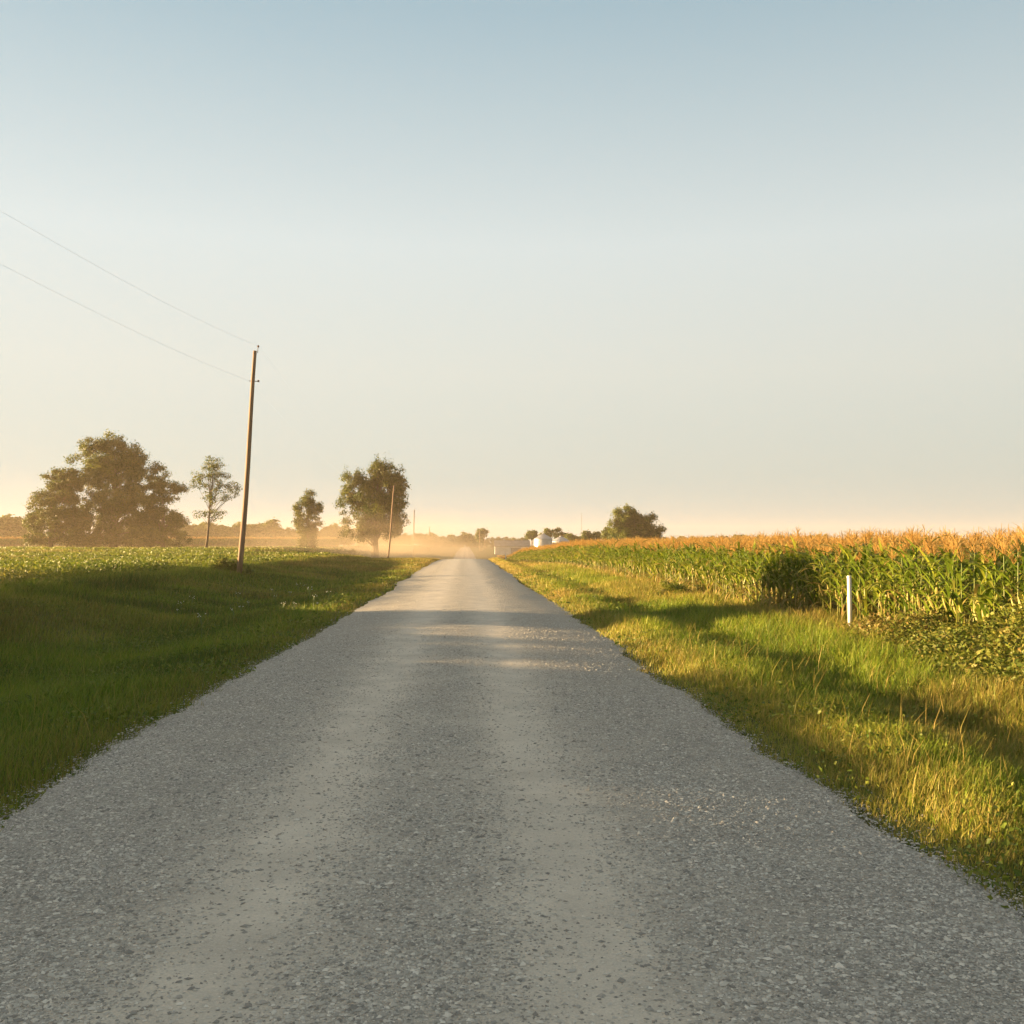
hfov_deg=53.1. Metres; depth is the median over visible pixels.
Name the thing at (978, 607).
corn plant
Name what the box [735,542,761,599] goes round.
corn plant
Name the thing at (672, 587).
shrub
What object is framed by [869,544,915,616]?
corn plant
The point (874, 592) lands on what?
corn plant
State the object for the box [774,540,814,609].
corn plant
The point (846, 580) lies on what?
corn plant
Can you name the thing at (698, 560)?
corn plant
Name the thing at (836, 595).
corn plant
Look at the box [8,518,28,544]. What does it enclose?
distant tree
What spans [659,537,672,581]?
corn plant
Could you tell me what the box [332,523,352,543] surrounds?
distant tree
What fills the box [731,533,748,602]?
corn plant
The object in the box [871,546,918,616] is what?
corn plant
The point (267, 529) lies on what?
distant tree
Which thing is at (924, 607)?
corn plant
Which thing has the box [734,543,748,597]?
corn plant
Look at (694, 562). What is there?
corn plant
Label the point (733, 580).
corn plant
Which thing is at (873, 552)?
corn plant
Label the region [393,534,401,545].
distant tree
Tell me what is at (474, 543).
distant tree
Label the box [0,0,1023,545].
sky
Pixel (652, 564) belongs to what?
corn plant
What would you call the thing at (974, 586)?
corn plant
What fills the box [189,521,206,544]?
distant tree
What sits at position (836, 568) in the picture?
corn plant
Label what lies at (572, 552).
corn field
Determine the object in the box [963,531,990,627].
corn plant
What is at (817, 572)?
corn plant
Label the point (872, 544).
corn plant
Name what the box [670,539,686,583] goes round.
corn plant
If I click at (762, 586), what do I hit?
corn plant
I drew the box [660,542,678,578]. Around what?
corn plant
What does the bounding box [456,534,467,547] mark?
distant tree
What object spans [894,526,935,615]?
corn plant
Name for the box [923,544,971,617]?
corn plant
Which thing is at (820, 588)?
corn plant
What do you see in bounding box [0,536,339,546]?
distant corn
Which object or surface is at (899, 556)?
corn plant
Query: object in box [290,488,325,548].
ivy tree
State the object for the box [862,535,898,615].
corn plant
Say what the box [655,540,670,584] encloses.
corn plant
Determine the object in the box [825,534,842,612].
corn plant
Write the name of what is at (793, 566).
corn plant
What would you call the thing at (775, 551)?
corn plant
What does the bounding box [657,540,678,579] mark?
corn plant
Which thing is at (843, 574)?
corn plant
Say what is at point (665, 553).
corn plant
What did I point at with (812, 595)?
corn plant
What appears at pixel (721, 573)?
corn plant
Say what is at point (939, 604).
corn plant
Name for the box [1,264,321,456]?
power wire
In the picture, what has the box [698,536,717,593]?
corn plant
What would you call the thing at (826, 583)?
corn plant
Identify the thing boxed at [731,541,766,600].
corn plant
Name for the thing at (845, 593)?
corn plant
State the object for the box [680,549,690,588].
corn plant
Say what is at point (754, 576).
corn plant
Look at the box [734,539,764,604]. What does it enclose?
corn plant
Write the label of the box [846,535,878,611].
corn plant
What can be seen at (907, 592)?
corn plant
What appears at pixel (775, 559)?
corn plant
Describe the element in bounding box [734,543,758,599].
corn plant
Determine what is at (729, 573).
corn plant
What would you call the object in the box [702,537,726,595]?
corn plant
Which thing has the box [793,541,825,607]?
corn plant
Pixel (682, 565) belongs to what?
corn plant
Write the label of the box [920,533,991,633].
corn plant
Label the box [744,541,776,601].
corn plant
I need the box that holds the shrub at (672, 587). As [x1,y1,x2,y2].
[654,579,692,597]
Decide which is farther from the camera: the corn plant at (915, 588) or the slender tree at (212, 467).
the slender tree at (212, 467)
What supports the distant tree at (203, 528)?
on the ground at (404, 551)
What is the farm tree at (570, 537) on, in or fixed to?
on the ground at (404, 551)
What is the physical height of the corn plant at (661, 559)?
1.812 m
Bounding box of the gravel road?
[0,546,1023,1023]
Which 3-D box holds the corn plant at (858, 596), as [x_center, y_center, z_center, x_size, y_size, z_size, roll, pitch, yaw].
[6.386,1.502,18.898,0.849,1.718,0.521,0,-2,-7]
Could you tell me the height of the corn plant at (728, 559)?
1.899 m
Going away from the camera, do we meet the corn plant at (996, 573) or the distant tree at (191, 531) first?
the corn plant at (996, 573)
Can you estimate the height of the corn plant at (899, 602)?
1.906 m
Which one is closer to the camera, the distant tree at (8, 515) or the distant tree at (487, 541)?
the distant tree at (8, 515)
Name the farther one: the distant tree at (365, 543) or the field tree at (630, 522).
the distant tree at (365, 543)
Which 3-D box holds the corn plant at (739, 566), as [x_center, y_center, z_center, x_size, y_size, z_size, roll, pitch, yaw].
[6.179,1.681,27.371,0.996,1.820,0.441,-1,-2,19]
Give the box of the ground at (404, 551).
[0,545,1023,917]
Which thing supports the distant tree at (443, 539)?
on the ground at (404, 551)
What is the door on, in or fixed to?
in the farm shed
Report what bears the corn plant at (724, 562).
on the ground at (404, 551)
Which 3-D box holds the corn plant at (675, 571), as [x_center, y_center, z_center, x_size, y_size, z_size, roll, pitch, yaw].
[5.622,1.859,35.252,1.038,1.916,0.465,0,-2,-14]
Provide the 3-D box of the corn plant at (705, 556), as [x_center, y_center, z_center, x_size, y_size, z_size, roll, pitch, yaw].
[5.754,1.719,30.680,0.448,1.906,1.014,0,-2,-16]
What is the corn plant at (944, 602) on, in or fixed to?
on the ground at (404, 551)
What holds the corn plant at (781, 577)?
on the ground at (404, 551)
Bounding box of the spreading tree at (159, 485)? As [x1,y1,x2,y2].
[119,458,196,547]
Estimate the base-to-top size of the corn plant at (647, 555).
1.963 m
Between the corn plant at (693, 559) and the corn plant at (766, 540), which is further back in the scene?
the corn plant at (693, 559)
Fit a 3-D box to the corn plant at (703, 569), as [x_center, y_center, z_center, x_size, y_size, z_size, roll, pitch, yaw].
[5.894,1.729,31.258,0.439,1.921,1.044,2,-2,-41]
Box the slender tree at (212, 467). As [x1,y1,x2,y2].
[188,455,242,547]
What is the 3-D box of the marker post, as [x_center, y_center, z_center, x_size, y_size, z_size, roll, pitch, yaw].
[5.884,1.725,17.841,0.086,1.232,0.081,0,-2,-3]
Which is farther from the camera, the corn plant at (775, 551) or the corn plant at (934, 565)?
the corn plant at (775, 551)
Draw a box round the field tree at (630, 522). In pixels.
[604,503,668,540]
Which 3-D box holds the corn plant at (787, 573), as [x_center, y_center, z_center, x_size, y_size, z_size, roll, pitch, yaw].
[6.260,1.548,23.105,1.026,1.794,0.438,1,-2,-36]
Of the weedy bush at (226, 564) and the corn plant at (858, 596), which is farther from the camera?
the weedy bush at (226, 564)
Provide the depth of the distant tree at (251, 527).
508.80 m
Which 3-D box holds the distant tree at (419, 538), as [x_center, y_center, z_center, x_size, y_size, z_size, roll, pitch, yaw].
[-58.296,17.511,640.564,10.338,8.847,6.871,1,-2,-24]
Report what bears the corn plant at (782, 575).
on the ground at (404, 551)
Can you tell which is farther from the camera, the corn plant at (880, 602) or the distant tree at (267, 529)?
the distant tree at (267, 529)
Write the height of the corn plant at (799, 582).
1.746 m
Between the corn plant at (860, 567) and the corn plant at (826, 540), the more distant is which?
the corn plant at (826, 540)
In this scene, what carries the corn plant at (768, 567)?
on the ground at (404, 551)
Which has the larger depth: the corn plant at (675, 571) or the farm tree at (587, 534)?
the farm tree at (587, 534)
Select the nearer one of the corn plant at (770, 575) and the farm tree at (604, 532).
the corn plant at (770, 575)
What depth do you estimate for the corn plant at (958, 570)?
16.81 m
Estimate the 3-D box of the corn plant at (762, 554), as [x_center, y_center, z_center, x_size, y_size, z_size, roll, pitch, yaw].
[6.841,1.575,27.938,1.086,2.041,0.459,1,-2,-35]
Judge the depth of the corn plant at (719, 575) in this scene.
29.70 m
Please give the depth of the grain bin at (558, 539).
328.97 m
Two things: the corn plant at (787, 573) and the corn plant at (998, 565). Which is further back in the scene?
the corn plant at (787, 573)
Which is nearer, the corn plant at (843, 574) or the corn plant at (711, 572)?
the corn plant at (843, 574)
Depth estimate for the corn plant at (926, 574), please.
17.76 m
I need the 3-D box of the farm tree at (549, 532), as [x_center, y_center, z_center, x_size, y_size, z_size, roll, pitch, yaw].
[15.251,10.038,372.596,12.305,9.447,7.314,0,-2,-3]
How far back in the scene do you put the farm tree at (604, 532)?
262.47 m
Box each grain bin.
[534,533,551,546]
[552,536,569,544]
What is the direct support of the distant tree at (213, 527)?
on the ground at (404, 551)
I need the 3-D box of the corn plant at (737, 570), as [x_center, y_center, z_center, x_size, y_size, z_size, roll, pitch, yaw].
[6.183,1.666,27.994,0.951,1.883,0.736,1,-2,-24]
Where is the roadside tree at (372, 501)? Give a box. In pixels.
[332,452,411,557]
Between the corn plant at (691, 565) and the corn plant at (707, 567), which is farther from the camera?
the corn plant at (691, 565)
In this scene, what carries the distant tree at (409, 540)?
on the ground at (404, 551)
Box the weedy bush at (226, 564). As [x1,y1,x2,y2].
[208,555,254,574]
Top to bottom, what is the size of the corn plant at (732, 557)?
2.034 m
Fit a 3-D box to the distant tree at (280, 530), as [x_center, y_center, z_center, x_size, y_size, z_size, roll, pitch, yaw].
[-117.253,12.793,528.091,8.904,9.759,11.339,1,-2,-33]
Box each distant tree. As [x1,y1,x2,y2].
[0,516,14,544]
[0,517,15,536]
[2,514,19,535]
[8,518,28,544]
[19,527,31,536]
[178,524,197,543]
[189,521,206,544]
[194,522,215,544]
[202,522,218,536]
[218,524,237,536]
[222,522,240,537]
[245,524,257,536]
[253,517,280,544]
[276,528,285,537]
[283,527,294,543]
[288,529,303,537]
[316,529,324,537]
[322,525,338,544]
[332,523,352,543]
[333,525,355,545]
[357,530,369,545]
[378,532,387,545]
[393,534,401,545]
[396,533,407,545]
[404,535,415,545]
[412,533,426,545]
[421,533,427,545]
[425,532,435,546]
[431,533,438,546]
[439,536,447,547]
[443,535,456,547]
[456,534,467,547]
[465,532,476,547]
[470,537,478,547]
[484,538,490,546]
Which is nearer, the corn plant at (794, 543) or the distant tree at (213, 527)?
the corn plant at (794, 543)
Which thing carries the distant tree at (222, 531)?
on the ground at (404, 551)
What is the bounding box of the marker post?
[847,576,851,625]
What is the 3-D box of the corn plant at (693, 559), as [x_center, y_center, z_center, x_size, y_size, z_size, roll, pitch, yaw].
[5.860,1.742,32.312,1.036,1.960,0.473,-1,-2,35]
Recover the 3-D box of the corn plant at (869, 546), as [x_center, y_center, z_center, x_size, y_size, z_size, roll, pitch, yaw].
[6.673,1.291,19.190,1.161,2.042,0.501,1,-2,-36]
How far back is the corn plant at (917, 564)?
18.31 m
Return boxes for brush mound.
[328,547,359,553]
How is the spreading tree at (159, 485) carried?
on the ground at (404, 551)
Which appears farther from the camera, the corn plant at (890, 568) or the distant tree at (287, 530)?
the distant tree at (287, 530)
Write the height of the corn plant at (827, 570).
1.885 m
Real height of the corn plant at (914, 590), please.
2.136 m
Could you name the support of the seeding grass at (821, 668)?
on the ground at (404, 551)
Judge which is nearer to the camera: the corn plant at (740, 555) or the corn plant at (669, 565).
the corn plant at (740, 555)
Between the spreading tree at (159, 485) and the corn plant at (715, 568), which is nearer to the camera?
the corn plant at (715, 568)
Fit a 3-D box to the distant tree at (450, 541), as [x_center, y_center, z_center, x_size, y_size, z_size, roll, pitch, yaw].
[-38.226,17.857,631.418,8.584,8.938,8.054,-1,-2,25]
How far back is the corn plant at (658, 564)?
39.05 m
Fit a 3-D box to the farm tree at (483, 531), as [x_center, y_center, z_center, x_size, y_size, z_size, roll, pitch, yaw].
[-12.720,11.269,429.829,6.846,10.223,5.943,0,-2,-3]
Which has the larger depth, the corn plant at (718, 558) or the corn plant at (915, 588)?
the corn plant at (718, 558)
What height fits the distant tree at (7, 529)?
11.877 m
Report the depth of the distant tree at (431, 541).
649.58 m
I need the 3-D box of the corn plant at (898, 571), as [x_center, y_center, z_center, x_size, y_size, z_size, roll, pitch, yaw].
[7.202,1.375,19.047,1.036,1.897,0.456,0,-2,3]
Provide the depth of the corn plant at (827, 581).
20.68 m
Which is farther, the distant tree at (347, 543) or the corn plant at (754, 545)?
the distant tree at (347, 543)
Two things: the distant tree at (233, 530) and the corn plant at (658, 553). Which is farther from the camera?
the distant tree at (233, 530)
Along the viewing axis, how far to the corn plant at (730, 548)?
28.32 m
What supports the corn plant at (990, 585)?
on the ground at (404, 551)
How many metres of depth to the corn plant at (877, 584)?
20.01 m
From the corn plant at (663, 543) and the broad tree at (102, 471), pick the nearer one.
the corn plant at (663, 543)
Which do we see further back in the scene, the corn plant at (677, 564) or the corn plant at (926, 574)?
the corn plant at (677, 564)
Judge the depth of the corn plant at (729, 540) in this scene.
28.54 m
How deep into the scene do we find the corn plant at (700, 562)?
31.95 m
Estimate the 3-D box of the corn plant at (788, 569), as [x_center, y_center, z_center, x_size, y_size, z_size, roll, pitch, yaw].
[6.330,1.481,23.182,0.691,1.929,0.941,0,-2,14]
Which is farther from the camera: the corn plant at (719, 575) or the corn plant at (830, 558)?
the corn plant at (719, 575)
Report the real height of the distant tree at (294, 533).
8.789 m
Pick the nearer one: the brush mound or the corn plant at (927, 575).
the corn plant at (927, 575)
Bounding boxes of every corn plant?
[640,540,659,578]
[642,546,654,583]
[645,543,663,583]
[647,548,657,577]
[649,541,670,581]
[650,539,672,577]
[650,543,667,584]
[652,537,660,580]
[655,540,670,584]
[655,543,671,579]
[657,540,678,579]
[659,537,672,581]
[660,537,668,578]
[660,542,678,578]
[663,542,680,582]
[664,545,678,581]
[665,540,681,582]
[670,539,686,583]
[671,540,685,583]
[672,541,687,581]
[673,543,679,580]
[675,536,690,585]
[677,535,703,587]
[678,534,700,586]
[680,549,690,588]
[681,539,701,583]
[682,538,707,587]
[683,536,701,588]
[683,545,697,587]
[685,540,695,583]
[688,535,698,591]
[688,542,703,590]
[691,538,714,592]
[691,543,702,586]
[694,539,713,592]
[695,542,718,590]
[697,539,718,592]
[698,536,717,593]
[701,544,714,593]
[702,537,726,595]
[703,543,718,593]
[705,540,737,597]
[706,536,728,593]
[708,533,728,596]
[709,540,725,590]
[712,548,720,592]
[713,541,732,598]
[714,536,737,596]
[715,533,746,594]
[715,546,738,600]
[716,542,741,599]
[719,543,731,597]
[720,536,729,597]
[720,541,759,600]
[723,541,748,602]
[725,541,757,598]
[725,544,739,598]
[727,542,748,598]
[729,535,757,604]
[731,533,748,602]
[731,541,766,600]
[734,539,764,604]
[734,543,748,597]
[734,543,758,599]
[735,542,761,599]
[738,534,753,596]
[740,534,763,602]
[741,545,767,604]
[743,537,777,606]
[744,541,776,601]
[748,537,780,605]
[750,544,767,603]
[750,545,773,604]
[751,531,793,608]
[751,546,791,605]
[756,532,765,597]
[757,532,801,606]
[758,531,781,605]
[758,546,772,604]
[762,544,776,606]
[763,537,776,605]
[763,545,787,608]
[764,544,798,609]
[768,544,798,608]
[773,531,800,598]
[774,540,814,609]
[776,542,802,611]
[776,545,786,604]
[777,536,793,611]
[778,526,801,608]
[779,530,832,609]
[783,530,800,606]
[784,543,818,612]
[784,545,801,607]
[785,548,804,608]
[790,536,825,613]
[792,547,817,614]
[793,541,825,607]
[794,536,843,616]
[797,543,836,612]
[799,533,823,612]
[800,532,841,607]
[800,534,822,608]
[803,545,852,613]
[804,548,826,611]
[805,545,835,611]
[806,541,846,618]
[806,542,840,613]
[806,553,818,611]
[811,534,845,610]
[812,536,860,616]
[816,550,833,611]
[818,533,863,618]
[820,553,844,620]
[821,538,853,609]
[822,544,854,619]
[824,536,837,603]
[825,528,866,622]
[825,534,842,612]
[832,541,853,614]
[833,530,848,619]
[833,543,855,617]
[833,546,878,616]
[835,550,870,616]
[840,532,872,620]
[840,552,876,619]
[846,527,888,617]
[846,530,876,614]
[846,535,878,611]
[846,539,895,613]
[852,535,874,617]
[854,531,873,617]
[855,541,897,616]
[856,528,897,611]
[858,528,877,615]
[860,537,898,616]
[862,531,922,619]
[862,534,898,615]
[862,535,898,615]
[863,532,878,614]
[867,531,893,616]
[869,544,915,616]
[871,532,917,616]
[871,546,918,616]
[872,538,927,615]
[873,537,917,614]
[874,532,917,613]
[874,538,897,615]
[875,544,910,616]
[878,536,921,610]
[880,527,943,619]
[880,539,927,613]
[889,531,937,613]
[890,529,926,616]
[894,524,949,615]
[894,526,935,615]
[895,540,939,616]
[900,540,942,614]
[904,540,958,628]
[907,546,944,619]
[911,529,972,631]
[911,532,959,628]
[913,543,958,615]
[914,552,943,614]
[915,541,945,616]
[916,536,979,632]
[918,541,940,628]
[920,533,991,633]
[923,536,968,619]
[923,539,945,613]
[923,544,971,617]
[932,529,967,626]
[936,529,966,624]
[937,547,972,637]
[938,533,979,621]
[939,542,969,614]
[946,532,997,620]
[951,528,1021,646]
[960,546,1010,619]
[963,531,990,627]
[964,538,1003,616]
[964,545,992,618]
[966,534,1002,620]
[967,546,996,653]
[979,526,1006,626]
[979,531,1022,621]
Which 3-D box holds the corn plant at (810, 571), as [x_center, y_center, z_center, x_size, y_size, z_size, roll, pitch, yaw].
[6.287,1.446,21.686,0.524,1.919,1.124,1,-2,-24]
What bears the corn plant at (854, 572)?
on the ground at (404, 551)
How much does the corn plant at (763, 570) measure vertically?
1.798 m
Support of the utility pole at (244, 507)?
on the ground at (404, 551)
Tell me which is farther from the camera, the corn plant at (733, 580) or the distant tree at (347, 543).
the distant tree at (347, 543)
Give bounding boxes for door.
[511,548,520,553]
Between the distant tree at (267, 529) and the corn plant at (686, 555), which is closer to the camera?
the corn plant at (686, 555)
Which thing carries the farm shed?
on the ground at (404, 551)
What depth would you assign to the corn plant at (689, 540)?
32.71 m
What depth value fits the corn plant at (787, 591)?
23.68 m
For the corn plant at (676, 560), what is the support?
on the ground at (404, 551)
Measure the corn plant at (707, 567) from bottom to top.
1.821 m
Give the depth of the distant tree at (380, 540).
621.76 m
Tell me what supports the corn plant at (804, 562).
on the ground at (404, 551)
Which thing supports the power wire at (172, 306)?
attached to the utility pole at (244, 507)
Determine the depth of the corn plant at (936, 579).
17.64 m
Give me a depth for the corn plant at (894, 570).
19.08 m
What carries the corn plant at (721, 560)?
on the ground at (404, 551)
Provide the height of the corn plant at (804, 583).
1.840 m
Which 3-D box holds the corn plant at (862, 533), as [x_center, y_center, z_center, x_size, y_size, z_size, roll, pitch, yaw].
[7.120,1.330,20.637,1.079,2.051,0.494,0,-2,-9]
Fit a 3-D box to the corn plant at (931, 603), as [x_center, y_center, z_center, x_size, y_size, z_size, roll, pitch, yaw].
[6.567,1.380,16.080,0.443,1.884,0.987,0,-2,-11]
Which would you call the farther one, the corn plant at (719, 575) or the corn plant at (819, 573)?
the corn plant at (719, 575)
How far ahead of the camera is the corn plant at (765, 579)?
24.86 m
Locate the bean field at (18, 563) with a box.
[0,546,393,584]
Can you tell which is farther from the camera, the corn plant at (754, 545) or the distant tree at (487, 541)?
the distant tree at (487, 541)
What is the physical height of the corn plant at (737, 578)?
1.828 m
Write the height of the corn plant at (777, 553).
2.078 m
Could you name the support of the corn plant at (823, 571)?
on the ground at (404, 551)
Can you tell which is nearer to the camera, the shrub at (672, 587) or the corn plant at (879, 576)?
the corn plant at (879, 576)
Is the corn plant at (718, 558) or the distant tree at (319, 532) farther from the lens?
the distant tree at (319, 532)
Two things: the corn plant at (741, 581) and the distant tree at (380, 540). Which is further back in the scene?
the distant tree at (380, 540)
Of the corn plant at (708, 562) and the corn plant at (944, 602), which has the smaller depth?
the corn plant at (944, 602)
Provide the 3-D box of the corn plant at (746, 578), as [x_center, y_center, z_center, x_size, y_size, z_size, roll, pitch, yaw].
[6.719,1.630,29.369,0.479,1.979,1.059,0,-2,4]
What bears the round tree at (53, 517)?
on the ground at (404, 551)
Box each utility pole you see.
[236,345,259,573]
[387,485,394,557]
[412,510,415,557]
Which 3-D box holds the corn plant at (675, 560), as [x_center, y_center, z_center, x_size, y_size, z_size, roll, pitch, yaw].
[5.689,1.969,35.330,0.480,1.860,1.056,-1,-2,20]
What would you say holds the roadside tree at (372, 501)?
on the ground at (404, 551)
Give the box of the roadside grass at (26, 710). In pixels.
[0,554,440,831]
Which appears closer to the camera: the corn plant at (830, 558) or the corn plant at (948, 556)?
the corn plant at (948, 556)
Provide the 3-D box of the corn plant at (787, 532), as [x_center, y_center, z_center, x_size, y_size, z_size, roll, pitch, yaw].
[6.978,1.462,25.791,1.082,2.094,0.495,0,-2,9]
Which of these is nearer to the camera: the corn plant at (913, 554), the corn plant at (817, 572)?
the corn plant at (913, 554)
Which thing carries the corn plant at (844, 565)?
on the ground at (404, 551)
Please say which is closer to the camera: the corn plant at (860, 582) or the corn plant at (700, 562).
the corn plant at (860, 582)
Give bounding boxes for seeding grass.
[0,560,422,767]
[525,568,1023,839]
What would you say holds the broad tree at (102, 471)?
on the ground at (404, 551)
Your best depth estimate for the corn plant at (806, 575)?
21.88 m
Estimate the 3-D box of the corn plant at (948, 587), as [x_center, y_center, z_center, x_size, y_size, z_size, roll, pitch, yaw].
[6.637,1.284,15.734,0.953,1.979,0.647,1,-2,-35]
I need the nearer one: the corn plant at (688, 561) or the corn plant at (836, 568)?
the corn plant at (836, 568)
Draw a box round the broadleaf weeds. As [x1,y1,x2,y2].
[828,600,1023,704]
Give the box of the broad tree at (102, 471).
[54,429,164,547]
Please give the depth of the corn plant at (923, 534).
18.24 m
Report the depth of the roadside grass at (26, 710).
21.39 m
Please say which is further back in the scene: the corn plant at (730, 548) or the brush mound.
the brush mound
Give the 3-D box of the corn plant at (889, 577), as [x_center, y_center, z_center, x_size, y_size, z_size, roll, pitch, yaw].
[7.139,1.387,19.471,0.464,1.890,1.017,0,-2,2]
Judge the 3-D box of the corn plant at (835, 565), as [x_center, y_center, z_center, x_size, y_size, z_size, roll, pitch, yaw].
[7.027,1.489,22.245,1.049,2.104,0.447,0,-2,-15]
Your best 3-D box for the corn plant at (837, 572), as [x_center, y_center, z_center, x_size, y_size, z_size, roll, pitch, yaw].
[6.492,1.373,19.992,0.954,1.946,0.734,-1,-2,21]
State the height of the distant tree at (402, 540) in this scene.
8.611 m
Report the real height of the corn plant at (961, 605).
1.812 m
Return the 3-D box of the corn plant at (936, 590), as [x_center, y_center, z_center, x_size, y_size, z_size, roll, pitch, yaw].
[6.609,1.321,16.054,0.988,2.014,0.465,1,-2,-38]
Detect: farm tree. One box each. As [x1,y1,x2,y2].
[474,528,489,550]
[524,529,537,545]
[538,527,568,538]
[563,533,582,541]
[579,529,601,540]
[600,527,611,539]
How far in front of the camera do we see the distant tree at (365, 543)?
620.07 m
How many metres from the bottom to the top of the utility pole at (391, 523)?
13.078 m
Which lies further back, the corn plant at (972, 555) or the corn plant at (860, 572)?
the corn plant at (860, 572)
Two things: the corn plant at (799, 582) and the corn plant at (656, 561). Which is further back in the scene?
the corn plant at (656, 561)
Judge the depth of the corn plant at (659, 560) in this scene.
38.27 m
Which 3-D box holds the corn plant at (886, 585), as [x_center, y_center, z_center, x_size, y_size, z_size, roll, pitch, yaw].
[6.564,1.346,17.557,1.054,2.035,0.468,0,-2,-5]
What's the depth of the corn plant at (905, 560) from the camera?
18.90 m
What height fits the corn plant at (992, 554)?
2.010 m
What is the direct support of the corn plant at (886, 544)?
on the ground at (404, 551)
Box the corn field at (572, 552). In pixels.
[497,526,1022,621]
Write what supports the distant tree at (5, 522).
on the ground at (404, 551)
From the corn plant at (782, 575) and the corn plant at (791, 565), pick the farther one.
the corn plant at (791, 565)
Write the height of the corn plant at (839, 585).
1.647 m
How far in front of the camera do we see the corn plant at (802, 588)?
22.29 m
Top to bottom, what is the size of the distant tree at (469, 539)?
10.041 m
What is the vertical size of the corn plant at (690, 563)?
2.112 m
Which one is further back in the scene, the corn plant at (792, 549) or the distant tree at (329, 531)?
the distant tree at (329, 531)
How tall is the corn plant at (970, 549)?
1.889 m
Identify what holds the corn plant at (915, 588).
on the ground at (404, 551)
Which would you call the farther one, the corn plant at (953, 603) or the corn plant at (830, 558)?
the corn plant at (830, 558)
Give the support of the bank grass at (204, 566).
on the ground at (404, 551)
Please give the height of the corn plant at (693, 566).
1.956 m
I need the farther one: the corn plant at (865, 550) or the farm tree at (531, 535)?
the farm tree at (531, 535)
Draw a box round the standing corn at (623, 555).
[583,522,1023,658]
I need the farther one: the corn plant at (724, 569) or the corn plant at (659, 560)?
the corn plant at (659, 560)
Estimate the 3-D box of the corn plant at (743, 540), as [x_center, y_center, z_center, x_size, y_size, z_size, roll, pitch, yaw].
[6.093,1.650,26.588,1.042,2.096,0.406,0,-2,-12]
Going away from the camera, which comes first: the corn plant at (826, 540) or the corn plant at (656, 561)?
the corn plant at (826, 540)
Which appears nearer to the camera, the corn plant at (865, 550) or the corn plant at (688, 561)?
the corn plant at (865, 550)
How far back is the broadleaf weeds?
13.33 m
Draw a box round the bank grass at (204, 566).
[0,553,360,600]
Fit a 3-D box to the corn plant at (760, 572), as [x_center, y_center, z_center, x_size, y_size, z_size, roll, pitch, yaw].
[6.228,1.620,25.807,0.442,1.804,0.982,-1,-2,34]
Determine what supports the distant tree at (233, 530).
on the ground at (404, 551)
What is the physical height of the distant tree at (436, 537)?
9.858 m
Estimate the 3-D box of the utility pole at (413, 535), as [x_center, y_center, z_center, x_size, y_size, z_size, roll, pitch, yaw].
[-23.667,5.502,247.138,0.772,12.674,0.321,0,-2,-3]
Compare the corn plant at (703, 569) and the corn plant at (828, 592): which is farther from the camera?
the corn plant at (703, 569)
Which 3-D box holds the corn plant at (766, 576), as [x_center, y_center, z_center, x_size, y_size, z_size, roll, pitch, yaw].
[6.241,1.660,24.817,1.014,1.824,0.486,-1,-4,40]
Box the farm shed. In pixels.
[494,540,530,554]
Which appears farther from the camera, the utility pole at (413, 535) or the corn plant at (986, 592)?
the utility pole at (413, 535)
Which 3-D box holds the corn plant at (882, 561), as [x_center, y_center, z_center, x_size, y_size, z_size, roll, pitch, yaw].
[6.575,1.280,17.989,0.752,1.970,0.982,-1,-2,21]
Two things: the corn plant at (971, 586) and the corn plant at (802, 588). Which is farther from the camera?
the corn plant at (802, 588)
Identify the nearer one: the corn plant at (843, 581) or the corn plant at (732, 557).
the corn plant at (843, 581)
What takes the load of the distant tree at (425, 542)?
on the ground at (404, 551)
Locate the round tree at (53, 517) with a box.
[21,465,97,547]
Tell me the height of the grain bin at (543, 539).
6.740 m
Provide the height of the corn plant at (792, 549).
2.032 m
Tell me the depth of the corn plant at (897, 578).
17.39 m
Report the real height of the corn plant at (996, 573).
1.933 m
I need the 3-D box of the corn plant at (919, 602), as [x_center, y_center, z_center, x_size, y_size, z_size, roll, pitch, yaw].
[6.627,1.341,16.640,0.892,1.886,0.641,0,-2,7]
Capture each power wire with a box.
[1,211,412,510]
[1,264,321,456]
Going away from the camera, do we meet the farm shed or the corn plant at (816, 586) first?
the corn plant at (816, 586)
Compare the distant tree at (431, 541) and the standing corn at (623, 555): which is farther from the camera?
the distant tree at (431, 541)
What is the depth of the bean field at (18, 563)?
78.81 m
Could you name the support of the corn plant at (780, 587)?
on the ground at (404, 551)
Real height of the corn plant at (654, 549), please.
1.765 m
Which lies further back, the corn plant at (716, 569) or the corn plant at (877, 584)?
the corn plant at (716, 569)
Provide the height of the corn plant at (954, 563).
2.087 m
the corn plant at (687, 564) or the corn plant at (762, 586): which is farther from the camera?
the corn plant at (687, 564)

